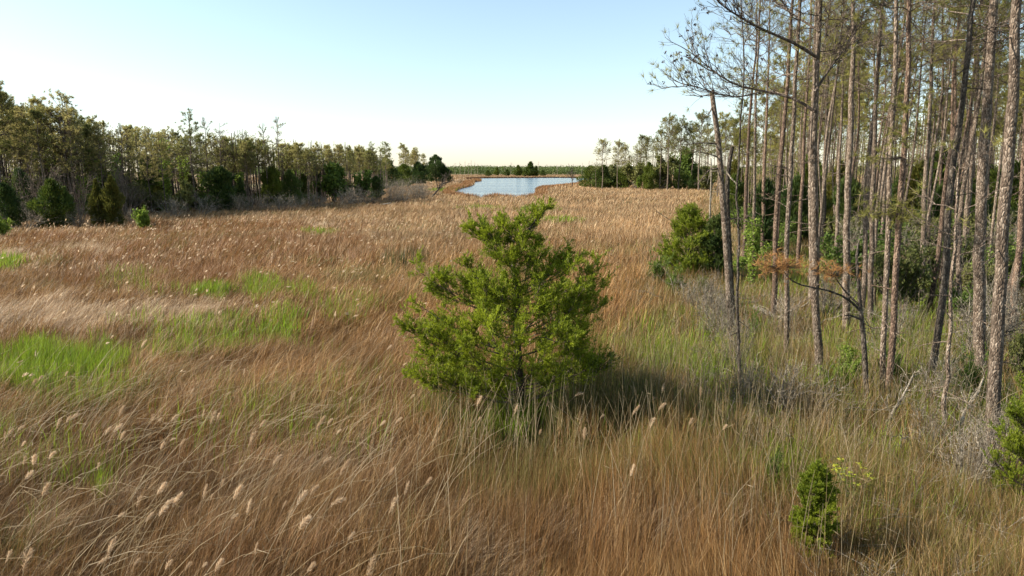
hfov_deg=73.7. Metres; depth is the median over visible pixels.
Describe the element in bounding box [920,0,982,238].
pine tree
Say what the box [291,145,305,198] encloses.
pine tree
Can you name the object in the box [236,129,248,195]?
dead pine
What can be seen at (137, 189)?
leafy bush
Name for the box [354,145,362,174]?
pine tree
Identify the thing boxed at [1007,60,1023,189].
pine tree
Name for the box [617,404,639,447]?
reed
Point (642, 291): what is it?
bare shrub
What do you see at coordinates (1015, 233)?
bare shrub
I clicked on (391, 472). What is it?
reed
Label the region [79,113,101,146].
pine tree
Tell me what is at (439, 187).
dead tree
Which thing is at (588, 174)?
cedar tree
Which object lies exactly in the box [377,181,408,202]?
bare shrub
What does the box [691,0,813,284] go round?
pine tree
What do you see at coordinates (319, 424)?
reed
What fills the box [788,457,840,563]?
juniper tree
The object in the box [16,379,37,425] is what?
reed
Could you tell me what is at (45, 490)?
reed
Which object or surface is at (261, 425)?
reed
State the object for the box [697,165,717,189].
leafy bush
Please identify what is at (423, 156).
pine tree
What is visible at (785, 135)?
pine tree
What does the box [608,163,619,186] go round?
leafy bush
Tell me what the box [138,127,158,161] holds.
pine tree
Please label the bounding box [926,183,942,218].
cedar tree
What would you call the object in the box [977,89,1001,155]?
pine tree
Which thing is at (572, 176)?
dead tree
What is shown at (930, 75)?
pine tree
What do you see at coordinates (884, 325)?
pine tree
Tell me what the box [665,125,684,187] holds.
pine tree
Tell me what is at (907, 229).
bare shrub
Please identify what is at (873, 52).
pine tree
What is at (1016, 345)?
leafy bush
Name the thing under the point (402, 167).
cedar tree
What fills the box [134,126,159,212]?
pine tree
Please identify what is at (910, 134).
pine tree
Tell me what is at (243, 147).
pine tree
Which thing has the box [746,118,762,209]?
pine tree
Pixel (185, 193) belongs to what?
leafy bush
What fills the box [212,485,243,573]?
reed
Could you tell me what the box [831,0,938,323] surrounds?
pine tree
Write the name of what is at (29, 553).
reed
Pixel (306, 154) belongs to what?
pine tree
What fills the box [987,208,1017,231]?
leafy bush
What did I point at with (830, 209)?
cedar tree
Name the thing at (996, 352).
pine tree
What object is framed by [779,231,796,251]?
leafy bush
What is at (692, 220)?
juniper tree
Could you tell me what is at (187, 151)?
pine tree
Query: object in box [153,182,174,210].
cedar tree
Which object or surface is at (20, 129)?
pine tree
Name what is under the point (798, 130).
pine tree
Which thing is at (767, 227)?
cedar tree
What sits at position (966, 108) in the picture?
pine tree
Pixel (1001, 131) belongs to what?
pine tree
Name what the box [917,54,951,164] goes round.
pine tree
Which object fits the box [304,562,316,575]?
reed
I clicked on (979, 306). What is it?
pine tree
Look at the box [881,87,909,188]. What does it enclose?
pine tree
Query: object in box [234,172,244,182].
climbing vine
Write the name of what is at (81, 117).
pine tree
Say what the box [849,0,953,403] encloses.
pine tree
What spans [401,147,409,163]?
pine tree
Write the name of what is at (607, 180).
cedar tree
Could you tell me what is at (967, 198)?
pine tree
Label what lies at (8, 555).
reed
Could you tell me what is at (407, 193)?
bare shrub
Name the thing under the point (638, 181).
leafy bush
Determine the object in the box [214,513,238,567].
reed
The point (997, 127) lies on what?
pine tree
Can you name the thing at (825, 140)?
pine tree
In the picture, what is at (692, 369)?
dead twigs
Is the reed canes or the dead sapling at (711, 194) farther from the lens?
the dead sapling at (711, 194)
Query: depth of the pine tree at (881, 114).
84.98 m
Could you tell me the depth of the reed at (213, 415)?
12.45 m
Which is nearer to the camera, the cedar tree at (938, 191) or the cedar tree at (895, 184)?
the cedar tree at (938, 191)
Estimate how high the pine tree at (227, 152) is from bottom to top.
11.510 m
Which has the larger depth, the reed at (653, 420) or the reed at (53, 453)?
the reed at (653, 420)
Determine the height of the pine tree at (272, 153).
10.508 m
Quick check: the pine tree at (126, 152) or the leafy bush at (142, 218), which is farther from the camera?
the pine tree at (126, 152)
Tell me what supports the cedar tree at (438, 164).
on the ground at (362, 488)
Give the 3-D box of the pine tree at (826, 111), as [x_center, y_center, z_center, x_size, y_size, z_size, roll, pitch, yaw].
[22.148,-11.082,47.626,4.424,17.793,5.208,0,10,0]
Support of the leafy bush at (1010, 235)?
on the ground at (362, 488)
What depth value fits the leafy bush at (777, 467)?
12.60 m
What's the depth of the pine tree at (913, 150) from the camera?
29.69 m
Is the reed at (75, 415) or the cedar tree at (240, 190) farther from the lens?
the cedar tree at (240, 190)
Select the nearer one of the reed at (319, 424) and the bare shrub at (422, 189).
the reed at (319, 424)
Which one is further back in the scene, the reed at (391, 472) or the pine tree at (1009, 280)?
the pine tree at (1009, 280)
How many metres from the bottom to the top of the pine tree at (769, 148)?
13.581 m
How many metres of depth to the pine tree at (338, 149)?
125.81 m
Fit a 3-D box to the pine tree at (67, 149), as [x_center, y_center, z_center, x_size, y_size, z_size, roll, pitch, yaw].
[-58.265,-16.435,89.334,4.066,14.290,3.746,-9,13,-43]
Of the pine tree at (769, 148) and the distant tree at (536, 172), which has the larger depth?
the distant tree at (536, 172)
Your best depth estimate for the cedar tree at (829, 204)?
56.62 m
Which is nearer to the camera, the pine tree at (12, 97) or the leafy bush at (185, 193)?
the pine tree at (12, 97)
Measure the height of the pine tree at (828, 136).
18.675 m
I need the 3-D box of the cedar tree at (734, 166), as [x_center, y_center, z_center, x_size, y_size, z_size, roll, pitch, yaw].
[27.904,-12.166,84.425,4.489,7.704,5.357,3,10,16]
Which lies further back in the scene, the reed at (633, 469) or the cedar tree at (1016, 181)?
the cedar tree at (1016, 181)
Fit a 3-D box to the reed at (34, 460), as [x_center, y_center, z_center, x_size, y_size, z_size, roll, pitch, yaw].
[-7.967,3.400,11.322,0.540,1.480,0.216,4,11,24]
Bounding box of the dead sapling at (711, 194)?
[658,158,734,232]
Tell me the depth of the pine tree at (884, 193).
39.59 m
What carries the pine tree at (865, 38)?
on the ground at (362, 488)
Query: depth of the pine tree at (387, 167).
210.50 m
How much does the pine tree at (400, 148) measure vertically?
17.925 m
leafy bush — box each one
[0,216,14,236]
[1,176,11,182]
[58,166,134,196]
[118,181,142,212]
[129,188,167,211]
[131,205,151,228]
[172,178,195,212]
[230,167,249,186]
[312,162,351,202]
[339,178,353,198]
[352,169,372,197]
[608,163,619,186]
[620,160,645,187]
[636,175,641,188]
[647,245,674,286]
[652,152,680,188]
[664,259,687,296]
[673,147,697,182]
[687,273,709,299]
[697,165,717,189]
[730,203,752,230]
[747,305,762,337]
[764,445,787,487]
[771,221,796,237]
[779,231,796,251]
[813,364,851,398]
[820,222,902,294]
[823,215,869,246]
[831,342,871,397]
[850,222,913,248]
[860,241,950,315]
[876,248,899,294]
[878,228,986,280]
[878,328,906,384]
[902,207,954,244]
[903,214,974,245]
[937,283,973,319]
[950,339,988,401]
[951,209,1017,248]
[954,248,972,274]
[954,260,1012,305]
[969,241,1023,258]
[970,236,1023,288]
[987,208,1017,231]
[995,231,1023,254]
[1006,328,1023,384]
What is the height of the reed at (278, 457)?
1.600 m
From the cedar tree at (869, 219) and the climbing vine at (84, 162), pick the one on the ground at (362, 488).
the cedar tree at (869, 219)
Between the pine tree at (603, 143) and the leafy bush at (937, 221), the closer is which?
the leafy bush at (937, 221)
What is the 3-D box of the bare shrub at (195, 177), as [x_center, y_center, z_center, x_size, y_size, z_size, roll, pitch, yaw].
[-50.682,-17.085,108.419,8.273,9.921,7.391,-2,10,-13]
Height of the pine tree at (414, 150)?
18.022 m
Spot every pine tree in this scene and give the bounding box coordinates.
[0,79,22,212]
[0,86,25,217]
[0,91,27,166]
[0,106,30,202]
[9,102,42,188]
[16,106,56,184]
[21,94,62,184]
[22,105,56,187]
[27,104,62,177]
[35,109,67,182]
[39,88,90,192]
[49,104,90,214]
[52,112,66,187]
[53,112,77,201]
[55,107,82,193]
[57,107,91,200]
[62,113,93,176]
[77,120,97,162]
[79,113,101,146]
[82,123,107,187]
[87,123,113,187]
[89,120,119,181]
[106,131,123,209]
[110,123,131,210]
[114,124,136,182]
[116,124,142,182]
[116,125,139,208]
[124,126,147,173]
[132,126,147,166]
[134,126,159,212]
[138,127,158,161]
[151,132,173,209]
[157,125,184,202]
[165,129,180,189]
[170,107,207,211]
[171,137,196,169]
[176,135,198,167]
[181,134,204,208]
[194,144,209,191]
[195,132,210,190]
[200,132,224,170]
[211,140,229,171]
[213,136,237,170]
[220,135,240,186]
[234,141,255,194]
[237,136,260,204]
[237,141,257,204]
[253,138,268,196]
[253,139,273,166]
[260,144,276,196]
[274,142,291,180]
[282,143,294,169]
[286,142,303,199]
[290,142,307,191]
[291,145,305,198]
[300,147,316,202]
[303,150,314,192]
[305,141,322,200]
[322,144,333,200]
[324,147,334,196]
[332,144,347,200]
[342,149,358,196]
[344,145,354,189]
[353,152,366,172]
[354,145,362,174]
[362,150,376,193]
[366,154,378,172]
[367,141,380,174]
[378,141,393,189]
[382,154,391,173]
[398,143,410,165]
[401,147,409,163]
[409,155,414,170]
[410,147,420,163]
[419,153,427,163]
[594,138,612,188]
[611,139,627,188]
[615,142,632,164]
[632,134,650,162]
[639,136,655,163]
[640,0,906,380]
[650,129,670,188]
[654,112,679,189]
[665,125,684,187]
[670,115,694,187]
[682,121,705,174]
[688,109,713,189]
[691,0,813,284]
[699,126,715,162]
[706,0,774,385]
[708,123,732,195]
[715,112,738,204]
[721,0,859,359]
[721,117,743,154]
[722,0,789,262]
[724,0,864,322]
[728,128,738,160]
[732,96,752,195]
[733,123,758,172]
[736,1,802,257]
[737,129,753,172]
[741,127,760,210]
[744,74,778,167]
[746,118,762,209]
[757,98,787,178]
[760,0,848,267]
[761,83,802,222]
[761,115,778,180]
[763,59,800,251]
[763,130,777,178]
[767,105,790,190]
[769,25,809,186]
[772,108,789,156]
[779,0,931,328]
[781,0,841,304]
[782,0,873,282]
[782,78,798,191]
[784,25,822,175]
[789,102,804,178]
[790,79,823,156]
[797,10,844,207]
[799,2,867,252]
[799,23,846,200]
[800,0,885,264]
[800,90,820,154]
[801,0,888,254]
[803,0,859,208]
[803,28,848,199]
[803,29,848,227]
[803,86,824,166]
[817,104,836,161]
[818,0,875,246]
[818,61,849,214]
[818,78,839,137]
[821,13,864,213]
[822,86,843,175]
[828,0,958,324]
[828,79,847,163]
[829,2,878,251]
[829,60,854,160]
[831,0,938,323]
[836,45,866,166]
[836,78,877,157]
[837,17,872,159]
[838,1,901,234]
[838,55,872,162]
[845,0,926,398]
[847,21,891,224]
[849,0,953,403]
[852,0,948,294]
[855,17,892,177]
[855,91,872,178]
[856,1,949,209]
[857,4,912,217]
[859,86,885,180]
[865,1,937,308]
[866,0,985,297]
[868,2,918,246]
[868,2,962,234]
[877,46,905,116]
[878,85,901,136]
[878,85,910,134]
[880,19,930,201]
[880,77,911,180]
[881,0,979,220]
[881,0,1023,381]
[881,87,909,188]
[886,62,923,139]
[891,0,944,232]
[896,125,1022,431]
[899,94,922,176]
[904,32,970,182]
[911,0,1005,232]
[911,0,1023,374]
[912,1,968,184]
[913,0,978,262]
[915,0,1005,289]
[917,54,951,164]
[919,0,1023,332]
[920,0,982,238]
[922,38,959,158]
[925,0,1023,318]
[925,76,950,149]
[926,33,970,134]
[931,0,1023,241]
[932,104,953,141]
[935,2,999,214]
[941,3,1010,202]
[941,78,976,165]
[943,0,1010,296]
[945,3,1023,235]
[948,2,1001,192]
[948,11,1002,219]
[949,1,1006,228]
[950,81,979,153]
[957,0,1023,240]
[962,84,980,163]
[964,0,1023,456]
[968,54,1007,190]
[968,67,1006,133]
[974,50,1006,194]
[975,0,1023,259]
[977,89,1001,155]
[982,6,1022,206]
[987,1,1023,190]
[994,88,1021,144]
[998,72,1023,127]
[1000,44,1023,152]
[1005,0,1023,313]
[1005,60,1023,159]
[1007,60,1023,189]
[1014,48,1023,199]
[1016,79,1023,157]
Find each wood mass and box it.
[0,103,245,207]
[202,130,390,204]
[589,137,727,187]
[742,95,1021,205]
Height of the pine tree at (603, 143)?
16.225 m
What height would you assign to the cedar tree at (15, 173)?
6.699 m
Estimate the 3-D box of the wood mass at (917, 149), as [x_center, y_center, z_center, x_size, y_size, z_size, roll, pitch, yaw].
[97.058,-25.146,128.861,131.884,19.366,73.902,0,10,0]
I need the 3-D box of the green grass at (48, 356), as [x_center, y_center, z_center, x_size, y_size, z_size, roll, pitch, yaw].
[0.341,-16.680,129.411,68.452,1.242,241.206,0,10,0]
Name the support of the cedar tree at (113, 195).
on the ground at (362, 488)
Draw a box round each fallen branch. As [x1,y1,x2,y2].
[886,358,924,420]
[949,361,986,425]
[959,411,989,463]
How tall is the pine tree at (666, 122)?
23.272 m
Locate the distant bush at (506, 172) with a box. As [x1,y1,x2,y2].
[502,169,509,175]
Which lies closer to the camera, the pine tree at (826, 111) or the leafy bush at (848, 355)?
the leafy bush at (848, 355)
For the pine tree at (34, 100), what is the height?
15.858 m
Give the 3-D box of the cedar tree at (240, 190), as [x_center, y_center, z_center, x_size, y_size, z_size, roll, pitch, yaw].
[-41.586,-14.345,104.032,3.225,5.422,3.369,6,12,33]
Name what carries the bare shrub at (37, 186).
on the ground at (362, 488)
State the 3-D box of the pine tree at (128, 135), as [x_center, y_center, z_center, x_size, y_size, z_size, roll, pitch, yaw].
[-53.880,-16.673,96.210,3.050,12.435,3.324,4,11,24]
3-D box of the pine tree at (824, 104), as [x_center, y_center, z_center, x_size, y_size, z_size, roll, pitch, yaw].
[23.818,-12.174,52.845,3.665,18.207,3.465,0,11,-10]
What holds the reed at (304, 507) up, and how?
on the ground at (362, 488)
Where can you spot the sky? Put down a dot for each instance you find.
(498, 83)
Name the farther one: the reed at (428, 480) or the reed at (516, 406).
the reed at (516, 406)
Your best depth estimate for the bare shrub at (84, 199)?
77.95 m
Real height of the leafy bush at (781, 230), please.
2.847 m
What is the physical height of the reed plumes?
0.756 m
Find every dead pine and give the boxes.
[196,117,215,197]
[209,123,228,165]
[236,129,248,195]
[257,125,272,204]
[267,117,285,171]
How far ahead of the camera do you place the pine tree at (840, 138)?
45.60 m
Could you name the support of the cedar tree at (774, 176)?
on the ground at (362, 488)
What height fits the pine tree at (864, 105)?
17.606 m
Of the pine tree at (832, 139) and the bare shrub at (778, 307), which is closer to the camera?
the bare shrub at (778, 307)
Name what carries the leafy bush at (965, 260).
on the ground at (362, 488)
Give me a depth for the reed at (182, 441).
12.64 m
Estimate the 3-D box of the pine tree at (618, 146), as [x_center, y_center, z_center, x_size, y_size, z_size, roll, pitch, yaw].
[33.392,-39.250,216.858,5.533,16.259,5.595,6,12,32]
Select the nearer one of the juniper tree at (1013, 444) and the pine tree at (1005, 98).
the juniper tree at (1013, 444)
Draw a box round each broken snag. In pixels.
[679,90,761,332]
[725,146,735,319]
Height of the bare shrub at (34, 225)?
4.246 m
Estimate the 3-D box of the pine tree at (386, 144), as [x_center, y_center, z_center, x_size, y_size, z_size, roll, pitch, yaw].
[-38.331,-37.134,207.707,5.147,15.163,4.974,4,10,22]
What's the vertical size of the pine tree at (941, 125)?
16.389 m
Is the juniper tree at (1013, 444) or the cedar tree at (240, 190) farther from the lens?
the cedar tree at (240, 190)
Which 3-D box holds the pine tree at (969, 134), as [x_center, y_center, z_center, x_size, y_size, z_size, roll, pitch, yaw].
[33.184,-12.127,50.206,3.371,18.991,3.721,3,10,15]
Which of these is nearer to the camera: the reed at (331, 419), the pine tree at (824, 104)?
the reed at (331, 419)
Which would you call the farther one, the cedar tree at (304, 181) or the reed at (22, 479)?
the cedar tree at (304, 181)
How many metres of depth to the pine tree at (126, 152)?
108.70 m
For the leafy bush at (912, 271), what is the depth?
26.89 m
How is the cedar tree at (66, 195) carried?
on the ground at (362, 488)
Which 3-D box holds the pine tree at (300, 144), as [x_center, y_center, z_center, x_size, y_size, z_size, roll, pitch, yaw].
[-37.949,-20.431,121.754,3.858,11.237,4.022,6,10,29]
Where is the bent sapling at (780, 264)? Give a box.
[752,240,882,404]
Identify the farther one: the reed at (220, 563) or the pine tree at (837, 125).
the pine tree at (837, 125)
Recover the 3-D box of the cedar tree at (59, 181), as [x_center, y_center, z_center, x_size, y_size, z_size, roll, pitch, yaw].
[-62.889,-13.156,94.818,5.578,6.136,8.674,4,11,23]
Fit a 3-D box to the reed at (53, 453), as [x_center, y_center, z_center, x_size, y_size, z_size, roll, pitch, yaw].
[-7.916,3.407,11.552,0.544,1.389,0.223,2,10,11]
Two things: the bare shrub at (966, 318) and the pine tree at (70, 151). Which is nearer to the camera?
the bare shrub at (966, 318)
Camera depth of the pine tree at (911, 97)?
46.34 m
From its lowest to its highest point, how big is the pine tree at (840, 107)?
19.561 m
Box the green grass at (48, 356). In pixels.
[0,186,1023,548]
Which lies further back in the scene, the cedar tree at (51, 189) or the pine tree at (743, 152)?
the pine tree at (743, 152)
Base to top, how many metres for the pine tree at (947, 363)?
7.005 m
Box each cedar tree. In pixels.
[0,181,31,226]
[8,166,38,219]
[25,178,76,229]
[29,165,87,197]
[34,173,80,202]
[60,186,76,225]
[85,178,112,226]
[98,174,126,226]
[130,153,172,209]
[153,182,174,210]
[179,169,206,208]
[196,165,236,210]
[232,176,251,208]
[253,166,289,206]
[280,168,306,204]
[297,173,314,201]
[306,168,327,199]
[367,176,385,198]
[378,157,403,187]
[394,163,417,185]
[411,161,429,183]
[425,154,450,181]
[437,166,453,181]
[576,165,601,187]
[590,164,612,187]
[611,169,632,188]
[641,162,659,189]
[657,177,672,189]
[670,170,689,188]
[684,166,702,189]
[718,173,750,225]
[719,158,752,212]
[744,166,757,202]
[748,176,782,260]
[772,164,785,191]
[779,174,818,244]
[792,154,839,233]
[819,159,845,198]
[826,175,861,238]
[826,192,834,218]
[858,194,884,235]
[879,173,911,230]
[880,162,933,237]
[892,147,958,240]
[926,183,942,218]
[951,184,996,242]
[955,165,975,198]
[958,172,1017,206]
[987,196,1016,223]
[990,159,1020,209]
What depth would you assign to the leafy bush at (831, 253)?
31.37 m
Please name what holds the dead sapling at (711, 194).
on the ground at (362, 488)
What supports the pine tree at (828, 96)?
on the ground at (362, 488)
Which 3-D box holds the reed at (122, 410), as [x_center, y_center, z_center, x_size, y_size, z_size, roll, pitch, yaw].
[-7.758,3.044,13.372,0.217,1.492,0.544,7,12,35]
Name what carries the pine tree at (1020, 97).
on the ground at (362, 488)
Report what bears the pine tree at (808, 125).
on the ground at (362, 488)
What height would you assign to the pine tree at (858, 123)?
19.152 m
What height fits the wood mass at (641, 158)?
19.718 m
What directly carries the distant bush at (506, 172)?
on the ground at (362, 488)
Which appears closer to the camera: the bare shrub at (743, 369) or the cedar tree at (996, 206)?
the bare shrub at (743, 369)
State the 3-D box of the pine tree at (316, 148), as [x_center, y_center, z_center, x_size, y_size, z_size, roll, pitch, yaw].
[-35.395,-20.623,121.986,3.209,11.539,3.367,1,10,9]
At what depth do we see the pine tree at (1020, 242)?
23.83 m
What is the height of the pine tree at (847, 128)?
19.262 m
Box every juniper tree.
[390,195,627,418]
[653,202,722,276]
[691,213,734,281]
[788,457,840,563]
[981,365,1023,511]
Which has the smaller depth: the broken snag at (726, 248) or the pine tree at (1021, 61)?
the broken snag at (726, 248)
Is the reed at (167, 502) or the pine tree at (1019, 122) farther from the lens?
the pine tree at (1019, 122)
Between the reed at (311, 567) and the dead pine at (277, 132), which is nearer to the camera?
the reed at (311, 567)
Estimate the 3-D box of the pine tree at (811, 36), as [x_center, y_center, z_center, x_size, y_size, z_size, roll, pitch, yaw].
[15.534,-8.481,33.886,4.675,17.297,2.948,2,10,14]
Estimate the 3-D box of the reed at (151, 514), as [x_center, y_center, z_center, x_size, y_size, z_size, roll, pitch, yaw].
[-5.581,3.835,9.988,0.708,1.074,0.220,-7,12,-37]
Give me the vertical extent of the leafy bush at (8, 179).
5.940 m
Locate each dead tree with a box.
[431,171,454,197]
[566,163,575,184]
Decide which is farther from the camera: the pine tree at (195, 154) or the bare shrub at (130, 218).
the pine tree at (195, 154)
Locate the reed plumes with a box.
[2,215,596,380]
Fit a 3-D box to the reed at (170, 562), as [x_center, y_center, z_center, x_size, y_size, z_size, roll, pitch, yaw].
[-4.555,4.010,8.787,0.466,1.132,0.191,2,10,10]
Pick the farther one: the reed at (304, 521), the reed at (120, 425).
the reed at (120, 425)
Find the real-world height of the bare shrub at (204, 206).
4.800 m
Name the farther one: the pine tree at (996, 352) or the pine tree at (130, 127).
the pine tree at (130, 127)
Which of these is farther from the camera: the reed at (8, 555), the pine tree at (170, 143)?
the pine tree at (170, 143)
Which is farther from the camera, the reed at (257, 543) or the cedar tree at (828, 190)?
the cedar tree at (828, 190)
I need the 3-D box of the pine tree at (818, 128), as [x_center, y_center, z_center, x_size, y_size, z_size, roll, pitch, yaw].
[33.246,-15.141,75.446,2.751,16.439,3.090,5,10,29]
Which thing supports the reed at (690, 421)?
on the ground at (362, 488)
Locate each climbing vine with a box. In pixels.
[45,132,63,183]
[83,148,97,213]
[92,135,107,208]
[109,152,122,204]
[156,138,171,211]
[162,159,173,210]
[176,157,190,208]
[196,171,207,208]
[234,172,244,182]
[733,256,762,273]
[743,215,763,283]
[756,240,781,257]
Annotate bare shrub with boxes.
[0,199,59,230]
[1,142,62,221]
[52,156,101,219]
[62,204,102,226]
[86,154,157,215]
[117,202,148,225]
[147,196,189,217]
[159,191,228,214]
[161,180,193,208]
[171,149,207,193]
[224,191,255,211]
[229,192,277,210]
[243,167,261,204]
[268,194,295,209]
[276,191,311,208]
[304,190,329,208]
[306,186,362,206]
[343,183,368,203]
[348,188,386,203]
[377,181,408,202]
[379,176,429,200]
[385,177,413,190]
[408,180,432,199]
[411,183,438,193]
[629,266,724,310]
[684,267,765,319]
[688,300,761,370]
[689,282,747,339]
[708,336,839,422]
[728,350,903,424]
[748,279,878,335]
[797,259,865,322]
[833,208,868,255]
[839,207,943,267]
[854,281,990,349]
[855,326,987,417]
[856,373,995,462]
[902,226,994,301]
[920,414,1003,504]
[936,385,1023,488]
[946,265,1023,354]
[952,276,1023,361]
[985,204,1023,282]
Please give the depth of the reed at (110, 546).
8.13 m
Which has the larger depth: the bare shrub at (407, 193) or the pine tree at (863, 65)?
the bare shrub at (407, 193)
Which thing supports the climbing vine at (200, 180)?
attached to the cedar tree at (220, 178)
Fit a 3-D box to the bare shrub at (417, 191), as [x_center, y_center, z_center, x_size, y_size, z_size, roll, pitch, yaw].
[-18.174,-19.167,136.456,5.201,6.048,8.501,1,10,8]
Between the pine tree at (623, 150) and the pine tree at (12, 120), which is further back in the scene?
the pine tree at (623, 150)
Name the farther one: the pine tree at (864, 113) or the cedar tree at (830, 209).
the cedar tree at (830, 209)
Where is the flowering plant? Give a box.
[831,456,876,502]
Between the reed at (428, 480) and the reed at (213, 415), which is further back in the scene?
the reed at (213, 415)
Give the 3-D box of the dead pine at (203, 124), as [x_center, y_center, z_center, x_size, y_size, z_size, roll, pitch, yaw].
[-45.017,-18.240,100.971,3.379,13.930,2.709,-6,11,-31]
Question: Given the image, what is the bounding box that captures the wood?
[194,165,909,174]
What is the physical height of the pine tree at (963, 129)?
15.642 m
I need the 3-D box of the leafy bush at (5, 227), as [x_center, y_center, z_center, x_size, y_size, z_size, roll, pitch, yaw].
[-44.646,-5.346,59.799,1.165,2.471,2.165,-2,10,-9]
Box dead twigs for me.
[595,228,1023,575]
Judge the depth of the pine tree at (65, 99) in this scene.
86.30 m
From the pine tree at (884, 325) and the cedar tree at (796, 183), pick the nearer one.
the pine tree at (884, 325)
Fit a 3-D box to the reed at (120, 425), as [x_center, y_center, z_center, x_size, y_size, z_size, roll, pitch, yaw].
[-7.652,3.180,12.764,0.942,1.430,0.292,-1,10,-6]
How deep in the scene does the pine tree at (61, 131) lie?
86.03 m
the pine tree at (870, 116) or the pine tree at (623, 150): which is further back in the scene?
the pine tree at (623, 150)
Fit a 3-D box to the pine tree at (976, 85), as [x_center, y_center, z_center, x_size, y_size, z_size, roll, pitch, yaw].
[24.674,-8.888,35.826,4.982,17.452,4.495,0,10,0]
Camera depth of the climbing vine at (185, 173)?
97.78 m
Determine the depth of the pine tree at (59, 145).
85.67 m
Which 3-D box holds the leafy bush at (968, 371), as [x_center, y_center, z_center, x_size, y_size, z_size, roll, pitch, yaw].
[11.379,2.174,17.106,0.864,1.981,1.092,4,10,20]
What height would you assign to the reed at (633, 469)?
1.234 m
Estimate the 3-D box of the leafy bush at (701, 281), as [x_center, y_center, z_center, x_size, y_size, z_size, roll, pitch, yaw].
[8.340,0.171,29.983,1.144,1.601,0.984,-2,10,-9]
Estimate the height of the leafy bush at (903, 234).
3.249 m
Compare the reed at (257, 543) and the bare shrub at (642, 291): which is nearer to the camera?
the reed at (257, 543)
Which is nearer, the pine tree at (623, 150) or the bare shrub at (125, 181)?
the bare shrub at (125, 181)
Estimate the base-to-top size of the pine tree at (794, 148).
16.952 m
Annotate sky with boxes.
[0,0,1023,171]
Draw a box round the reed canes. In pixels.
[0,283,1023,575]
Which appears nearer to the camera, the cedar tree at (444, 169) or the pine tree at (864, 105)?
the pine tree at (864, 105)
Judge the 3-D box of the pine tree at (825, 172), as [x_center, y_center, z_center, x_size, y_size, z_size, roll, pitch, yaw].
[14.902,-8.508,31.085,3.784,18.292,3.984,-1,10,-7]
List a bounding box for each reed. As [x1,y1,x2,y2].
[0,470,33,527]
[2,549,12,574]
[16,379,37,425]
[22,454,38,514]
[22,456,28,509]
[22,549,34,572]
[25,482,50,566]
[38,450,54,508]
[42,412,79,471]
[44,417,62,489]
[78,423,122,489]
[89,556,109,575]
[90,427,110,493]
[101,537,116,575]
[103,405,125,475]
[103,512,124,566]
[108,431,125,479]
[113,512,154,574]
[121,481,166,572]
[125,498,174,575]
[133,496,141,544]
[141,505,168,574]
[149,491,183,572]
[153,414,179,490]
[163,559,173,574]
[167,438,185,482]
[194,484,207,572]
[205,411,216,494]
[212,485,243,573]
[213,557,224,575]
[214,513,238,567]
[232,433,255,526]
[234,419,265,485]
[236,499,252,575]
[251,454,282,548]
[252,542,258,575]
[256,490,308,575]
[281,515,311,575]
[283,508,292,570]
[285,392,294,464]
[288,484,318,567]
[290,495,345,574]
[293,416,325,500]
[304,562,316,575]
[305,456,331,513]
[312,418,332,476]
[314,458,350,555]
[363,467,394,523]
[366,554,375,575]
[372,495,398,574]
[392,482,409,554]
[405,477,432,519]
[462,396,481,454]
[505,405,517,461]
[579,427,587,474]
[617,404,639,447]
[620,463,634,525]
[642,417,655,465]
[679,417,693,466]
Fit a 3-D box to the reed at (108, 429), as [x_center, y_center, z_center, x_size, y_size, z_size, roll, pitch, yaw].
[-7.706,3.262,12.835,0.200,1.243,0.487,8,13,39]
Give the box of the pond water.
[456,178,583,196]
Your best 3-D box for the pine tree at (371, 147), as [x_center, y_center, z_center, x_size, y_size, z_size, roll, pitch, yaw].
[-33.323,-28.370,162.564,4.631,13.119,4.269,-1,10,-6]
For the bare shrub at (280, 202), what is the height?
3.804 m
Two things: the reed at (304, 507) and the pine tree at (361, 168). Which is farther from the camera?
the pine tree at (361, 168)
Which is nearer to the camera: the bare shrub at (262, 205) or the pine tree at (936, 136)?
the pine tree at (936, 136)
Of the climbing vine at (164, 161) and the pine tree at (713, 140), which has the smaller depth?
the climbing vine at (164, 161)
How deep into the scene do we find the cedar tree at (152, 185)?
98.49 m
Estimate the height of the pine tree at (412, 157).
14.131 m
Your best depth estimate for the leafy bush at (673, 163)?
210.17 m
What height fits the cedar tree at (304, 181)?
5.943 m
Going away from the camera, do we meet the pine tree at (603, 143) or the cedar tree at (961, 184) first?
the cedar tree at (961, 184)
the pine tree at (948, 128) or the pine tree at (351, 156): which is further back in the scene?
the pine tree at (351, 156)
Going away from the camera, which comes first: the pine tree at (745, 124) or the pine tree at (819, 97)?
the pine tree at (819, 97)
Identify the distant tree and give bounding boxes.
[493,166,499,174]
[513,165,522,175]
[524,161,535,175]
[531,166,539,175]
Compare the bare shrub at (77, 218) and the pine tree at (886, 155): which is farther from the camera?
the bare shrub at (77, 218)
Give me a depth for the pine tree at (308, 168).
126.25 m
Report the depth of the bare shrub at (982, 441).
12.64 m
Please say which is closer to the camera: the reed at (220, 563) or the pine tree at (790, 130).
the reed at (220, 563)
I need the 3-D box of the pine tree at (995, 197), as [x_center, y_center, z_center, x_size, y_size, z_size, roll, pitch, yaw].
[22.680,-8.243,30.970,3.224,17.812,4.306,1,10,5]
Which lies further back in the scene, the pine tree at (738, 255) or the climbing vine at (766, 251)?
the climbing vine at (766, 251)
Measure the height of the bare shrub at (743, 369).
2.511 m
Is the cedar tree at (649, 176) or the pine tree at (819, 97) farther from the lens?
the cedar tree at (649, 176)
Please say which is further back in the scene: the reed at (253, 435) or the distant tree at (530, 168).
the distant tree at (530, 168)
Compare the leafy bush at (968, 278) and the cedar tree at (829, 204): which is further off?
the cedar tree at (829, 204)
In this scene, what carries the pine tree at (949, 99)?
on the ground at (362, 488)
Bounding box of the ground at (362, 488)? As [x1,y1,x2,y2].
[0,172,1023,575]

